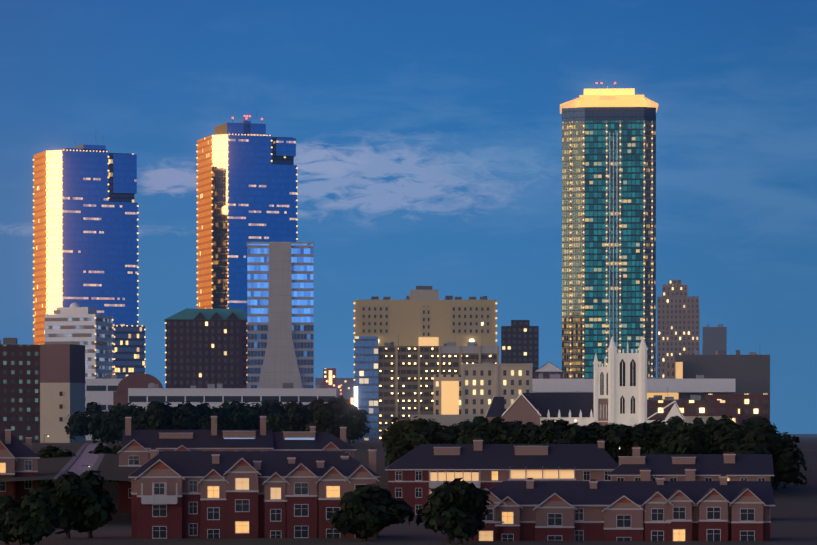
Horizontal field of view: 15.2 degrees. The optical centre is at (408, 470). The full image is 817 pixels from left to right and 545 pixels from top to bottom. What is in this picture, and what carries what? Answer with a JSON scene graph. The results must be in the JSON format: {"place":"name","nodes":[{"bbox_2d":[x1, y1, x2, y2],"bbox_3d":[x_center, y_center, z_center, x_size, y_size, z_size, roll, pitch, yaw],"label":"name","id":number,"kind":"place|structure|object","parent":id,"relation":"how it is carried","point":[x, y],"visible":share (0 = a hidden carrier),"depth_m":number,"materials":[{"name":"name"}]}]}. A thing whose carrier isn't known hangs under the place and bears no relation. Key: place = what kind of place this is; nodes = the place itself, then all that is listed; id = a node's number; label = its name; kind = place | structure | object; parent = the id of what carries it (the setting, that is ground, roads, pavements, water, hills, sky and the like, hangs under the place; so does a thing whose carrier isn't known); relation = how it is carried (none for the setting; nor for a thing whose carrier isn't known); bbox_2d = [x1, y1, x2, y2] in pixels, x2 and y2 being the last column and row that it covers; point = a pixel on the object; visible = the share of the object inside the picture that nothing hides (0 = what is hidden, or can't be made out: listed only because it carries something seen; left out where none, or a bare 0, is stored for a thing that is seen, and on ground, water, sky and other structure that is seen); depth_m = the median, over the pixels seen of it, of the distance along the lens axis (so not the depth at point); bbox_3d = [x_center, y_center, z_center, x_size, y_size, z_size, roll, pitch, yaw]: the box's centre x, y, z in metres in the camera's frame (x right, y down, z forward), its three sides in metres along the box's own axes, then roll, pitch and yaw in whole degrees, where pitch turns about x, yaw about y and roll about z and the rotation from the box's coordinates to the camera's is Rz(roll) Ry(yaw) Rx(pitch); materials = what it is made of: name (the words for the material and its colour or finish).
{"place":"outdoors","nodes":[
{"label":"outdoors","id":0,"kind":"place"},
{"bbox_2d":[0,443,138,481],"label":"street","id":1,"kind":"structure","parent":0,"point":[108,466],"depth_m":581.45,"materials":[{"name":"grey asphalt"}]},
{"bbox_2d":[117,415,356,512],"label":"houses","id":2,"kind":"structure","parent":0,"point":[138,445],"depth_m":582.60,"materials":[{"name":"brick"}]},
{"bbox_2d":[0,434,816,544],"bbox_3d":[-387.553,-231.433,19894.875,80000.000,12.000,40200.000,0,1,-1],"label":"ground","id":3,"kind":"structure","parent":0,"point":[793,515],"depth_m":460.70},
{"bbox_2d":[0,428,39,507],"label":"houses","id":4,"kind":"structure","parent":3,"relation":"on","point":[18,458],"depth_m":520.70,"materials":[{"name":"brick"}]},
{"bbox_2d":[0,492,61,544],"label":"trees","id":5,"kind":"object","parent":3,"relation":"on","point":[32,520],"visible":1,"depth_m":388.50,"materials":[{"name":"green plant"}]},
{"bbox_2d":[0,344,84,442],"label":"building","id":6,"kind":"structure","parent":3,"relation":"on","point":[42,392],"depth_m":1001.21,"materials":[{"name":"concrete"}]},
{"bbox_2d":[37,444,75,489],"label":"street trees","id":7,"kind":"object","parent":3,"relation":"on","point":[50,451],"visible":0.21,"depth_m":644.79,"materials":[{"name":"green plant"}]},
{"bbox_2d":[22,470,117,538],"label":"trees","id":8,"kind":"object","parent":3,"relation":"on","point":[82,502],"visible":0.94,"depth_m":437.13,"materials":[{"name":"green plant"}]},
{"bbox_2d":[45,302,113,439],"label":"building","id":9,"kind":"structure","parent":3,"relation":"on","point":[89,328],"depth_m":1503.08,"materials":[{"name":"grey concrete"}]},
{"bbox_2d":[33,145,138,373],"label":"tower","id":10,"kind":"structure","parent":3,"relation":"on","point":[85,228],"depth_m":1805.85,"materials":[{"name":"blue glass"}]},
{"bbox_2d":[88,443,121,486],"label":"street trees","id":11,"kind":"object","parent":3,"relation":"on","point":[99,449],"visible":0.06,"depth_m":683.30,"materials":[{"name":"green plant"}]},
{"bbox_2d":[114,325,145,378],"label":"office building","id":12,"kind":"structure","parent":3,"relation":"on","point":[129,349],"depth_m":1757.14,"materials":[{"name":"blue glass"}]},
{"bbox_2d":[164,309,246,387],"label":"building","id":13,"kind":"structure","parent":3,"relation":"on","point":[205,348],"depth_m":1499.07,"materials":[{"name":"concrete"}]},
{"bbox_2d":[86,373,335,440],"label":"building","id":14,"kind":"structure","parent":3,"relation":"on","point":[107,394],"depth_m":1253.32,"materials":[{"name":"concrete"}]},
{"bbox_2d":[64,398,371,443],"bbox_3d":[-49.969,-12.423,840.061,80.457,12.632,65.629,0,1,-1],"label":"trees","id":15,"kind":"object","parent":3,"relation":"on","point":[107,427],"visible":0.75,"depth_m":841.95,"materials":[{"name":"green plant"}]},
{"bbox_2d":[196,115,297,315],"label":"tower","id":16,"kind":"structure","parent":3,"relation":"on","point":[247,180],"depth_m":1854.51,"materials":[{"name":"blue glass"}]},
{"bbox_2d":[128,448,379,538],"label":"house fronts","id":17,"kind":"structure","parent":3,"relation":"on","point":[233,494],"depth_m":440.03,"materials":[{"name":"brick"}]},
{"bbox_2d":[247,242,313,387],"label":"building","id":18,"kind":"structure","parent":3,"relation":"on","point":[280,313],"depth_m":1398.23,"materials":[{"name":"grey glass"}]},
{"bbox_2d":[211,395,367,424],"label":"trees","id":19,"kind":"object","parent":3,"relation":"on","point":[273,404],"visible":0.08,"depth_m":935.25,"materials":[{"name":"green plant"}]},
{"bbox_2d":[47,435,620,466],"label":"street lamps","id":20,"kind":"object","parent":3,"relation":"on","point":[111,442],"visible":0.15,"depth_m":700.97,"materials":[{"name":"grey"}]},
{"bbox_2d":[329,484,414,540],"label":"trees","id":21,"kind":"object","parent":3,"relation":"on","point":[366,511],"visible":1,"depth_m":426.82,"materials":[{"name":"green plant"}]},
{"bbox_2d":[353,286,498,439],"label":"building","id":22,"kind":"structure","parent":3,"relation":"on","point":[396,380],"depth_m":1399.90,"materials":[{"name":"beige concrete"}]},
{"bbox_2d":[416,478,493,543],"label":"trees","id":23,"kind":"object","parent":3,"relation":"on","point":[457,508],"visible":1,"depth_m":415.10,"materials":[{"name":"green plant"}]},
{"bbox_2d":[409,320,563,428],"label":"office buildings","id":24,"kind":"structure","parent":3,"relation":"on","point":[470,391],"depth_m":1150.32,"materials":[{"name":"concrete"}]},
{"bbox_2d":[381,416,619,466],"bbox_3d":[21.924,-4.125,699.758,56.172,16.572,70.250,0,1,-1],"label":"trees","id":25,"kind":"object","parent":3,"relation":"on","point":[495,432],"visible":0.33,"depth_m":696.17,"materials":[{"name":"green plant"}]},
{"bbox_2d":[315,280,769,424],"bbox_3d":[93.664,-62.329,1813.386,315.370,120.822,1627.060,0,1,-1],"label":"buildings","id":26,"kind":"structure","parent":3,"relation":"on","point":[736,388],"depth_m":1299.53,"materials":[{"name":"grey"}]},
{"bbox_2d":[0,296,756,399],"bbox_3d":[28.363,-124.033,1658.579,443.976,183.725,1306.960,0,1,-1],"label":"roof plant","id":27,"kind":"object","parent":26,"relation":"on","point":[290,385],"visible":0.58,"depth_m":1261.58,"materials":[{"name":"metal"}]},
{"bbox_2d":[486,336,684,426],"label":"church","id":28,"kind":"structure","parent":3,"relation":"on","point":[618,396],"depth_m":850.55,"materials":[{"name":"stone"}]},
{"bbox_2d":[560,82,657,378],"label":"tower","id":29,"kind":"structure","parent":3,"relation":"on","point":[608,214],"depth_m":1599.46,"materials":[{"name":"teal glass"}]},
{"bbox_2d":[469,474,774,540],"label":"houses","id":30,"kind":"structure","parent":3,"relation":"on","point":[658,509],"depth_m":428.72,"materials":[{"name":"brick"}]},
{"bbox_2d":[596,419,810,489],"bbox_3d":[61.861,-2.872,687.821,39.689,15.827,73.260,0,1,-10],"label":"trees","id":31,"kind":"object","parent":3,"relation":"on","point":[786,463],"visible":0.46,"depth_m":667.51,"materials":[{"name":"green plant"}]},
{"bbox_2d":[651,414,771,427],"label":"trees","id":32,"kind":"object","parent":3,"relation":"on","point":[755,418],"visible":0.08,"depth_m":861.89,"materials":[{"name":"green plant"}]},
{"bbox_2d":[0,0,816,433],"label":"sky","id":33,"kind":"structure","parent":0,"point":[427,133],"materials":[{"name":"blue"}]},
{"bbox_2d":[385,439,773,515],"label":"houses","id":34,"kind":"structure","parent":0,"point":[417,475],"depth_m":560.13,"materials":[{"name":"brick"}]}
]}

